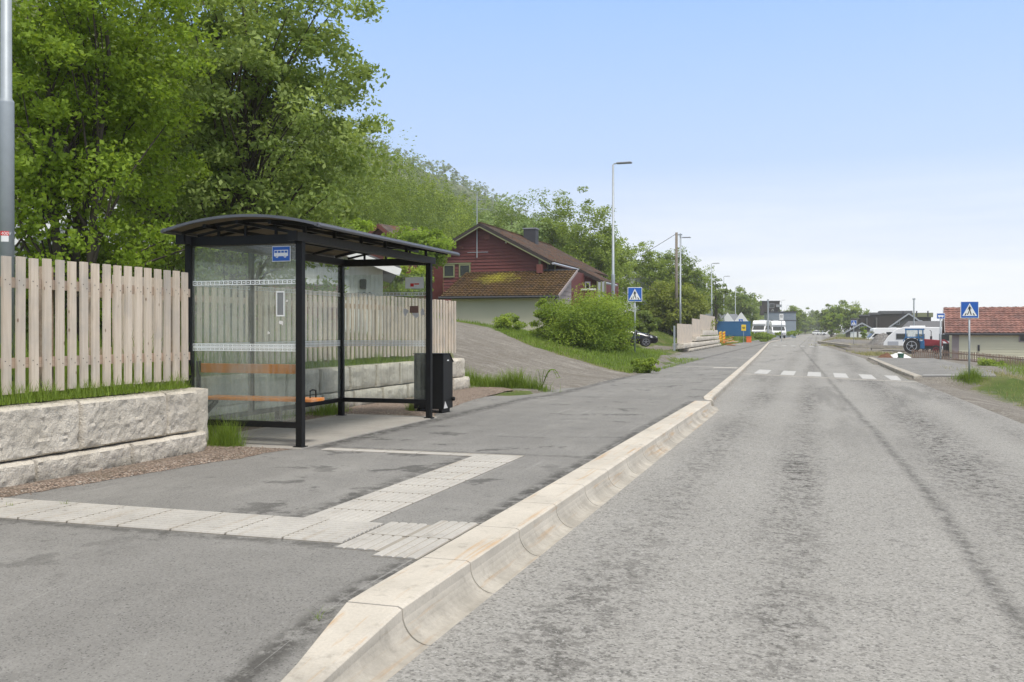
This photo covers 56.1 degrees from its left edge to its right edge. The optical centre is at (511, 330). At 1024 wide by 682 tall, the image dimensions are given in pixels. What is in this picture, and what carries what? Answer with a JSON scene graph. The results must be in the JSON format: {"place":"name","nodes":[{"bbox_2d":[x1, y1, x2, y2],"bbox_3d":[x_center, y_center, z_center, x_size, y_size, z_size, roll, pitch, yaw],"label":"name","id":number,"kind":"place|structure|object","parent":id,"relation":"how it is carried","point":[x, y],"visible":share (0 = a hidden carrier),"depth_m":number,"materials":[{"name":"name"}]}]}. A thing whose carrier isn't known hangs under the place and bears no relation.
{"place":"outdoors","nodes":[
{"label":"outdoors","id":0,"kind":"place"},
{"bbox_2d":[0,357,400,405],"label":"garden ground","id":1,"kind":"structure","parent":0,"point":[100,387],"depth_m":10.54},
{"bbox_2d":[0,0,14,403],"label":"street lamp","id":2,"kind":"object","parent":1,"relation":"on","point":[7,175],"visible":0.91,"depth_m":10.94,"materials":[{"name":"metal"}]},
{"bbox_2d":[12,1,119,271],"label":"broadleaf tree","id":3,"kind":"object","parent":1,"relation":"on","point":[22,247],"visible":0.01,"depth_m":19.41,"materials":[{"name":"green plant"}]},
{"bbox_2d":[24,220,203,343],"bbox_3d":[-7.262,-0.559,17.081,3.514,2.581,3.901,0,0,18],"label":"leafy bush","id":4,"kind":"object","parent":1,"relation":"on","point":[83,256],"visible":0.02,"depth_m":16.30,"materials":[{"name":"green plant"}]},
{"bbox_2d":[12,0,227,345],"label":"lime leaf tree","id":5,"kind":"object","parent":1,"relation":"on","point":[54,168],"visible":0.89,"depth_m":14.62,"materials":[{"name":"green plant"}]},
{"bbox_2d":[54,346,454,382],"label":"grass","id":6,"kind":"structure","parent":1,"relation":"on","point":[334,362],"depth_m":17.77,"materials":[{"name":"plant"}]},
{"bbox_2d":[0,316,411,385],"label":"tall grass","id":7,"kind":"structure","parent":0,"point":[233,358],"depth_m":12.98,"materials":[{"name":"plant"}]},
{"bbox_2d":[0,332,841,681],"bbox_3d":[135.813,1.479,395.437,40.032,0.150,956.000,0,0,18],"label":"pavement","id":8,"kind":"structure","parent":0,"point":[80,602],"depth_m":6.30,"materials":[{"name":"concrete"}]},
{"bbox_2d":[235,414,436,449],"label":"shelter floor slab","id":9,"kind":"structure","parent":8,"relation":"on","point":[325,430],"depth_m":13.32,"materials":[{"name":"concrete"}]},
{"bbox_2d":[160,214,459,447],"bbox_3d":[-2.560,0.036,13.532,2.187,2.828,4.540,0,0,18],"label":"bus shelter","id":10,"kind":"object","parent":9,"relation":"on","point":[277,238],"visible":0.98,"depth_m":12.03,"materials":[{"name":"black"}]},
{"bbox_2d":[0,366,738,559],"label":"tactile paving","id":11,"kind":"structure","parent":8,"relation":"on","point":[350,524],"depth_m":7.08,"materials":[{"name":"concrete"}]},
{"bbox_2d":[274,310,670,392],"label":"gravel driveway","id":12,"kind":"structure","parent":0,"point":[489,351],"depth_m":30.57,"materials":[{"name":"gravel"}]},
{"bbox_2d":[383,265,434,305],"bbox_3d":[-5.198,-2.228,46.995,2.801,2.389,2.724,0,0,-7],"label":"leafy bush","id":13,"kind":"object","parent":12,"relation":"on","point":[418,271],"visible":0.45,"depth_m":46.55,"materials":[{"name":"green plant"}]},
{"bbox_2d":[535,369,560,388],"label":"fern","id":14,"kind":"object","parent":12,"relation":"on","point":[547,374],"visible":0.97,"depth_m":22.94,"materials":[{"name":"green plant"}]},
{"bbox_2d":[12,0,1023,428],"bbox_3d":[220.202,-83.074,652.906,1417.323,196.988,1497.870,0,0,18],"label":"ground","id":15,"kind":"structure","parent":0,"point":[980,396],"depth_m":33.98,"materials":[{"name":"plant"}]},
{"bbox_2d":[15,199,172,258],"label":"grey roofed house","id":16,"kind":"structure","parent":15,"relation":"on","point":[48,226],"depth_m":32.84,"materials":[{"name":"white paint"}]},
{"bbox_2d":[0,389,206,487],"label":"stone wall","id":17,"kind":"structure","parent":15,"relation":"on","point":[53,439],"depth_m":9.44,"materials":[{"name":"stone"}]},
{"bbox_2d":[0,256,189,401],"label":"picket fence","id":18,"kind":"object","parent":17,"relation":"on","point":[41,285],"visible":0.96,"depth_m":9.66,"materials":[{"name":"brown wood"}]},
{"bbox_2d":[26,1,306,326],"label":"broadleaf tree","id":19,"kind":"object","parent":15,"relation":"on","point":[173,259],"visible":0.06,"depth_m":22.42,"materials":[{"name":"green plant"}]},
{"bbox_2d":[81,0,403,343],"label":"willow tree","id":20,"kind":"object","parent":15,"relation":"on","point":[233,139],"visible":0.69,"depth_m":18.77,"materials":[{"name":"green plant"}]},
{"bbox_2d":[0,387,512,497],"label":"gravel strip","id":21,"kind":"object","parent":15,"relation":"on","point":[202,457],"visible":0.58,"depth_m":10.41,"materials":[{"name":"gravel"}]},
{"bbox_2d":[206,405,261,447],"bbox_3d":[-3.713,1.205,11.440,1.424,0.647,1.395,0,0,18],"label":"grass tuft","id":22,"kind":"object","parent":21,"relation":"on","point":[228,437],"visible":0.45,"depth_m":11.38,"materials":[{"name":"plant"}]},
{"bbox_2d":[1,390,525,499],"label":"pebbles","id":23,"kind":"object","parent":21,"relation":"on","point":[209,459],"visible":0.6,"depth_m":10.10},
{"bbox_2d":[216,393,418,428],"bbox_3d":[-3.451,1.278,14.900,1.496,0.500,4.907,0,0,35],"label":"grass tuft","id":24,"kind":"object","parent":21,"relation":"on","point":[329,409],"visible":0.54,"depth_m":15.71,"materials":[{"name":"plant"}]},
{"bbox_2d":[413,353,454,412],"bbox_3d":[-1.332,0.894,16.486,0.590,1.012,0.475,0,0,18],"label":"litter bin","id":25,"kind":"object","parent":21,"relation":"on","point":[443,398],"visible":0.92,"depth_m":16.30,"materials":[{"name":"black metal"}]},
{"bbox_2d":[73,358,469,442],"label":"stone wall","id":26,"kind":"structure","parent":15,"relation":"on","point":[395,380],"depth_m":16.49,"materials":[{"name":"stone"}]},
{"bbox_2d":[88,274,455,373],"bbox_3d":[-3.333,0.066,17.430,0.187,1.548,11.804,0,0,19],"label":"picket fence","id":27,"kind":"object","parent":26,"relation":"on","point":[265,301],"visible":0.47,"depth_m":16.83,"materials":[{"name":"brown wood"}]},
{"bbox_2d":[166,250,401,336],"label":"garage","id":28,"kind":"structure","parent":15,"relation":"on","point":[367,280],"depth_m":28.29,"materials":[{"name":"white paint"}]},
{"bbox_2d":[195,285,337,330],"bbox_3d":[-7.164,-0.260,27.932,4.450,2.120,0.038,0,0,-9],"label":"garage door","id":29,"kind":"structure","parent":28,"relation":"in","point":[294,287],"depth_m":28.02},
{"bbox_2d":[330,211,376,231],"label":"leafy bush","id":30,"kind":"object","parent":15,"relation":"on","point":[362,225],"visible":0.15,"depth_m":40.09,"materials":[{"name":"green plant"}]},
{"bbox_2d":[12,1,781,319],"bbox_3d":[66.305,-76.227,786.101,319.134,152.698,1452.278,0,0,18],"label":"hillside forest","id":31,"kind":"object","parent":15,"relation":"on","point":[396,201],"visible":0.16,"depth_m":97.18,"materials":[{"name":"green plant"}]},
{"bbox_2d":[368,223,442,301],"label":"red cottage","id":32,"kind":"structure","parent":15,"relation":"on","point":[437,284],"depth_m":66.06,"materials":[{"name":"wood"}]},
{"bbox_2d":[381,225,455,268],"bbox_3d":[-5.169,-4.498,52.129,4.233,2.534,3.791,0,0,-9],"label":"leafy bush","id":33,"kind":"object","parent":15,"relation":"on","point":[432,238],"visible":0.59,"depth_m":51.23,"materials":[{"name":"green plant"}]},
{"bbox_2d":[493,312,527,329],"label":"leafy bush","id":34,"kind":"object","parent":15,"relation":"on","point":[505,320],"visible":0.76,"depth_m":42.71,"materials":[{"name":"green plant"}]},
{"bbox_2d":[463,363,560,391],"bbox_3d":[-0.231,1.210,23.422,3.014,0.930,1.653,0,0,6],"label":"grass tuft","id":35,"kind":"object","parent":15,"relation":"on","point":[511,382],"visible":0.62,"depth_m":23.12,"materials":[{"name":"plant"}]},
{"bbox_2d":[467,189,568,254],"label":"pale willow","id":36,"kind":"object","parent":15,"relation":"on","point":[517,228],"visible":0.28,"depth_m":89.50,"materials":[{"name":"green plant"}]},
{"bbox_2d":[438,193,618,330],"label":"red house","id":37,"kind":"structure","parent":15,"relation":"on","point":[490,272],"depth_m":61.15,"materials":[{"name":"red painted wood siding"},{"name":"brown roof tile"},{"name":"light plaster"}]},
{"bbox_2d":[443,264,454,277],"bbox_3d":[-4.122,-3.885,62.737,0.800,0.850,0.075,0,0,18],"label":"window","id":38,"kind":"structure","parent":37,"relation":"in","point":[449,269],"depth_m":62.73,"materials":[{"name":"grey glass"}]},
{"bbox_2d":[459,264,470,276],"bbox_3d":[-3.074,-3.885,62.403,0.800,0.850,0.075,0,0,18],"label":"window","id":39,"kind":"structure","parent":37,"relation":"in","point":[463,268],"depth_m":62.41,"materials":[{"name":"grey glass"}]},
{"bbox_2d":[530,298,560,339],"bbox_3d":[1.574,-0.027,40.594,1.656,2.723,1.649,0,0,3],"label":"leafy bush","id":40,"kind":"object","parent":15,"relation":"on","point":[538,314],"visible":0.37,"depth_m":40.30,"materials":[{"name":"green plant"}]},
{"bbox_2d":[530,187,590,260],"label":"birch tree","id":41,"kind":"object","parent":15,"relation":"on","point":[560,242],"visible":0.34,"depth_m":91.44,"materials":[{"name":"green plant"}]},
{"bbox_2d":[529,283,646,352],"bbox_3d":[3.137,-0.101,40.145,4.779,3.631,5.758,0,0,18],"label":"leafy bush","id":42,"kind":"object","parent":15,"relation":"on","point":[604,326],"visible":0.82,"depth_m":38.77,"materials":[{"name":"green plant"}]},
{"bbox_2d":[551,186,625,290],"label":"birch tree","id":43,"kind":"object","parent":15,"relation":"on","point":[585,248],"visible":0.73,"depth_m":82.92,"materials":[{"name":"green plant"}]},
{"bbox_2d":[582,228,640,301],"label":"broadleaf tree","id":44,"kind":"object","parent":15,"relation":"on","point":[627,272],"visible":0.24,"depth_m":97.44,"materials":[{"name":"green plant"}]},
{"bbox_2d":[611,161,631,296],"bbox_3d":[4.894,-3.249,42.884,0.935,8.531,0.260,0,0,18],"label":"street lamp","id":45,"kind":"object","parent":15,"relation":"on","point":[613,274],"visible":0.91,"depth_m":42.95,"materials":[{"name":"metal"}]},
{"bbox_2d":[628,287,641,352],"bbox_3d":[5.123,-0.387,40.034,0.600,2.827,0.098,0,0,6],"label":"crossing sign","id":46,"kind":"object","parent":15,"relation":"on","point":[635,293],"visible":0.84,"depth_m":40.00,"materials":[{"name":"metal"}]},
{"bbox_2d":[618,271,656,311],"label":"house","id":47,"kind":"structure","parent":15,"relation":"on","point":[638,279],"depth_m":112.04,"materials":[{"name":"wood"}]},
{"bbox_2d":[610,260,664,280],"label":"broadleaf tree","id":48,"kind":"object","parent":15,"relation":"on","point":[632,264],"visible":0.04,"depth_m":123.58,"materials":[{"name":"green plant"}]},
{"bbox_2d":[624,328,657,346],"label":"parked car","id":49,"kind":"object","parent":15,"relation":"on","point":[646,340],"visible":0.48,"depth_m":65.04,"materials":[{"name":"black paint"}]},
{"bbox_2d":[627,288,657,322],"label":"leafy bush","id":50,"kind":"object","parent":15,"relation":"on","point":[645,290],"visible":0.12,"depth_m":91.88,"materials":[{"name":"green plant"}]},
{"bbox_2d":[624,310,662,333],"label":"leafy bush","id":51,"kind":"object","parent":15,"relation":"on","point":[650,325],"visible":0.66,"depth_m":75.37,"materials":[{"name":"green plant"}]},
{"bbox_2d":[630,357,660,372],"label":"leafy bush","id":52,"kind":"object","parent":15,"relation":"on","point":[648,366],"visible":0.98,"depth_m":32.86,"materials":[{"name":"green plant"}]},
{"bbox_2d":[621,232,681,337],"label":"utility pole","id":53,"kind":"object","parent":15,"relation":"on","point":[676,265],"visible":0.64,"depth_m":83.90,"materials":[{"name":"grey wood"}]},
{"bbox_2d":[630,241,679,299],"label":"birch tree","id":54,"kind":"object","parent":15,"relation":"on","point":[650,267],"visible":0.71,"depth_m":111.39,"materials":[{"name":"green plant"}]},
{"bbox_2d":[654,246,701,292],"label":"birch tree","id":55,"kind":"object","parent":15,"relation":"on","point":[671,269],"visible":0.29,"depth_m":117.10,"materials":[{"name":"green plant"}]},
{"bbox_2d":[640,280,717,333],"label":"round dark tree","id":56,"kind":"object","parent":15,"relation":"on","point":[663,307],"visible":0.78,"depth_m":84.66,"materials":[{"name":"green plant"}]},
{"bbox_2d":[679,237,690,323],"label":"street lamp","id":57,"kind":"object","parent":15,"relation":"on","point":[680,283],"visible":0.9,"depth_m":77.95,"materials":[{"name":"metal"}]},
{"bbox_2d":[672,330,720,351],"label":"stone wall","id":58,"kind":"structure","parent":15,"relation":"on","point":[701,342],"depth_m":74.47,"materials":[{"name":"stone"}]},
{"bbox_2d":[673,314,714,350],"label":"board fence","id":59,"kind":"object","parent":58,"relation":"on","point":[686,333],"visible":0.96,"depth_m":69.94,"materials":[{"name":"brown wood"}]},
{"bbox_2d":[678,255,717,312],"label":"birch tree","id":60,"kind":"object","parent":15,"relation":"on","point":[701,280],"visible":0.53,"depth_m":115.15,"materials":[{"name":"green plant"}]},
{"bbox_2d":[702,273,732,329],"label":"broadleaf tree","id":61,"kind":"object","parent":15,"relation":"on","point":[717,303],"visible":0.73,"depth_m":121.93,"materials":[{"name":"green plant"}]},
{"bbox_2d":[697,312,747,320],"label":"tent hall","id":62,"kind":"structure","parent":15,"relation":"on","point":[731,317],"depth_m":149.64,"materials":[{"name":"white fabric"}]},
{"bbox_2d":[703,333,758,345],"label":"grass","id":63,"kind":"structure","parent":15,"relation":"on","point":[736,338],"depth_m":115.43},
{"bbox_2d":[717,321,750,335],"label":"shipping container","id":64,"kind":"object","parent":15,"relation":"on","point":[731,328],"visible":0.78,"depth_m":121.57,"materials":[{"name":"metal"}]},
{"bbox_2d":[722,285,761,325],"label":"broadleaf tree","id":65,"kind":"object","parent":15,"relation":"on","point":[744,306],"visible":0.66,"depth_m":189.05,"materials":[{"name":"green plant"}]},
{"bbox_2d":[732,299,760,328],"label":"broadleaf tree","id":66,"kind":"object","parent":15,"relation":"on","point":[753,314],"visible":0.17,"depth_m":198.51,"materials":[{"name":"green plant"}]},
{"bbox_2d":[740,331,778,341],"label":"leafy bush","id":67,"kind":"object","parent":15,"relation":"on","point":[763,336],"visible":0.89,"depth_m":125.43,"materials":[{"name":"green plant"}]},
{"bbox_2d":[752,320,766,332],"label":"motorhome","id":68,"kind":"object","parent":15,"relation":"on","point":[759,325],"visible":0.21,"depth_m":163.16,"materials":[{"name":"white metal"}]},
{"bbox_2d":[767,299,768,332],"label":"plain pole","id":69,"kind":"object","parent":15,"relation":"on","point":[767,315],"visible":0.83,"depth_m":149.91,"materials":[{"name":"metal"}]},
{"bbox_2d":[759,301,781,314],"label":"dark brown house","id":70,"kind":"structure","parent":15,"relation":"on","point":[775,305],"depth_m":259.47,"materials":[{"name":"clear glass"}]},
{"bbox_2d":[764,311,796,337],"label":"blue grey building","id":71,"kind":"structure","parent":15,"relation":"on","point":[789,318],"depth_m":204.16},
{"bbox_2d":[778,330,801,336],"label":"leafy bush","id":72,"kind":"object","parent":15,"relation":"on","point":[791,332],"visible":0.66,"depth_m":157.26,"materials":[{"name":"green plant"}]},
{"bbox_2d":[784,305,807,329],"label":"broadleaf tree","id":73,"kind":"object","parent":15,"relation":"on","point":[799,315],"visible":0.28,"depth_m":249.53,"materials":[{"name":"green plant"}]},
{"bbox_2d":[791,307,815,334],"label":"broadleaf tree","id":74,"kind":"object","parent":15,"relation":"on","point":[804,324],"visible":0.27,"depth_m":307.69,"materials":[{"name":"green plant"}]},
{"bbox_2d":[803,316,815,332],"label":"broadleaf tree","id":75,"kind":"object","parent":15,"relation":"on","point":[809,322],"visible":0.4,"depth_m":378.66,"materials":[{"name":"green plant"}]},
{"bbox_2d":[806,310,818,331],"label":"broadleaf tree","id":76,"kind":"object","parent":15,"relation":"on","point":[812,313],"visible":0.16,"depth_m":418.05,"materials":[{"name":"green plant"}]},
{"bbox_2d":[812,313,829,330],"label":"broadleaf tree","id":77,"kind":"object","parent":15,"relation":"on","point":[817,325],"visible":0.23,"depth_m":398.98,"materials":[{"name":"green plant"}]},
{"bbox_2d":[813,304,841,336],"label":"broadleaf tree","id":78,"kind":"object","parent":15,"relation":"on","point":[832,308],"visible":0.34,"depth_m":235.00,"materials":[{"name":"green plant"}]},
{"bbox_2d":[817,312,843,336],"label":"broadleaf tree","id":79,"kind":"object","parent":15,"relation":"on","point":[832,323],"visible":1,"depth_m":204.31,"materials":[{"name":"green plant"}]},
{"bbox_2d":[824,339,866,342],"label":"gravel heap","id":80,"kind":"object","parent":15,"relation":"on","point":[844,340],"visible":0.79,"depth_m":133.54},
{"bbox_2d":[827,300,868,332],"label":"broadleaf tree","id":81,"kind":"object","parent":15,"relation":"on","point":[848,315],"visible":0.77,"depth_m":223.88,"materials":[{"name":"green plant"}]},
{"bbox_2d":[843,322,871,337],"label":"grey garage","id":82,"kind":"structure","parent":15,"relation":"on","point":[857,331],"depth_m":172.20,"materials":[{"name":"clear glass"}]},
{"bbox_2d":[808,336,909,355],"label":"grass","id":83,"kind":"structure","parent":15,"relation":"on","point":[872,353],"depth_m":87.49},
{"bbox_2d":[817,341,903,348],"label":"side street kerb","id":84,"kind":"structure","parent":15,"relation":"on","point":[865,346],"depth_m":99.36,"materials":[{"name":"concrete"}]},
{"bbox_2d":[850,311,912,327],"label":"dark terraced house","id":85,"kind":"structure","parent":15,"relation":"on","point":[882,319],"depth_m":188.15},
{"bbox_2d":[867,327,898,339],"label":"motorhome","id":86,"kind":"object","parent":15,"relation":"on","point":[874,332],"visible":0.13,"depth_m":149.09,"materials":[{"name":"white metal"}]},
{"bbox_2d":[865,333,902,348],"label":"gravel heap","id":87,"kind":"object","parent":15,"relation":"on","point":[879,339],"visible":0.35,"depth_m":111.31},
{"bbox_2d":[889,311,928,327],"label":"grey house","id":88,"kind":"structure","parent":15,"relation":"on","point":[902,321],"depth_m":165.29,"materials":[{"name":"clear glass"}]},
{"bbox_2d":[871,326,948,351],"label":"caravan","id":89,"kind":"object","parent":15,"relation":"on","point":[896,337],"visible":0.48,"depth_m":100.18,"materials":[{"name":"white metal"}]},
{"bbox_2d":[896,333,907,339],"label":"window","id":90,"kind":"structure","parent":89,"relation":"in","point":[899,336],"depth_m":100.56,"materials":[{"name":"grey glass"}]},
{"bbox_2d":[902,321,941,327],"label":"grey roof house","id":91,"kind":"structure","parent":15,"relation":"on","point":[926,323],"depth_m":136.49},
{"bbox_2d":[912,313,932,320],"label":"olive flat roof house","id":92,"kind":"structure","parent":15,"relation":"on","point":[922,316],"depth_m":214.13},
{"bbox_2d":[903,329,948,353],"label":"tractor","id":93,"kind":"object","parent":15,"relation":"on","point":[910,344],"visible":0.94,"depth_m":93.07,"materials":[{"name":"metal"}]},
{"bbox_2d":[937,313,944,359],"bbox_3d":[28.594,0.578,64.046,0.520,3.460,0.131,0,0,10],"label":"bus stop sign","id":94,"kind":"object","parent":15,"relation":"on","point":[940,316],"visible":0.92,"depth_m":64.01,"materials":[{"name":"metal"}]},
{"bbox_2d":[911,349,1023,365],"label":"picket fence","id":95,"kind":"object","parent":15,"relation":"on","point":[972,354],"visible":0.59,"depth_m":71.81,"materials":[{"name":"wood"}]},
{"bbox_2d":[947,365,989,384],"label":"grass tuft","id":96,"kind":"object","parent":15,"relation":"on","point":[973,375],"visible":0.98,"depth_m":33.92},
{"bbox_2d":[960,301,978,376],"bbox_3d":[16.215,0.661,34.033,0.601,3.385,0.098,0,0,14],"label":"crossing sign","id":97,"kind":"object","parent":15,"relation":"on","point":[969,309],"visible":0.98,"depth_m":34.02,"materials":[{"name":"metal"}]},
{"bbox_2d":[942,306,1023,360],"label":"cream house","id":98,"kind":"structure","parent":15,"relation":"on","point":[997,330],"depth_m":79.46,"materials":[{"name":"red clay tile"},{"name":"cream painted siding"}]},
{"bbox_2d":[977,357,1004,365],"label":"leafy bush","id":99,"kind":"object","parent":15,"relation":"on","point":[987,362],"visible":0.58,"depth_m":61.78,"materials":[{"name":"green plant"}]},
{"bbox_2d":[50,0,1023,330],"label":"sky","id":100,"kind":"structure","parent":0,"point":[870,153],"materials":[{"name":"blue"}]},
{"bbox_2d":[386,303,702,372],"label":"grass","id":101,"kind":"structure","parent":0,"point":[529,339],"depth_m":37.87,"materials":[{"name":"plant"}]},
{"bbox_2d":[386,333,1023,681],"bbox_3d":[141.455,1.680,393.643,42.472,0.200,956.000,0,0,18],"label":"road","id":102,"kind":"structure","parent":0,"point":[761,528],"depth_m":6.89,"materials":[{"name":"asphalt"}]},
{"bbox_2d":[281,401,718,681],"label":"kerb","id":103,"kind":"structure","parent":102,"relation":"on","point":[385,630],"depth_m":5.79,"materials":[{"name":"concrete"}]},
{"bbox_2d":[704,334,811,405],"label":"kerb","id":104,"kind":"structure","parent":102,"relation":"on","point":[714,394],"depth_m":28.86,"materials":[{"name":"concrete"}]},
{"bbox_2d":[742,345,916,381],"bbox_3d":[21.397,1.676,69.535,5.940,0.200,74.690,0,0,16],"label":"crossing marking","id":105,"kind":"object","parent":102,"relation":"on","point":[810,374],"visible":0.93,"depth_m":35.57,"materials":[{"name":"paint"}]},
{"bbox_2d":[868,357,921,378],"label":"island kerb","id":106,"kind":"structure","parent":102,"relation":"on","point":[897,369],"depth_m":41.20,"materials":[{"name":"concrete"}]},
{"bbox_2d":[766,320,785,337],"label":"motorhome","id":107,"kind":"object","parent":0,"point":[774,326],"visible":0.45,"depth_m":155.63,"materials":[{"name":"white metal"}]},
{"bbox_2d":[876,358,995,376],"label":"pavement island","id":108,"kind":"structure","parent":0,"point":[926,367],"depth_m":43.93,"materials":[{"name":"concrete"}]},
{"bbox_2d":[940,365,1023,407],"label":"dry grass","id":109,"kind":"structure","parent":0,"point":[1009,375],"depth_m":34.90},
{"bbox_2d":[991,357,1023,376],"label":"grass","id":110,"kind":"structure","parent":0,"point":[1021,365],"depth_m":57.35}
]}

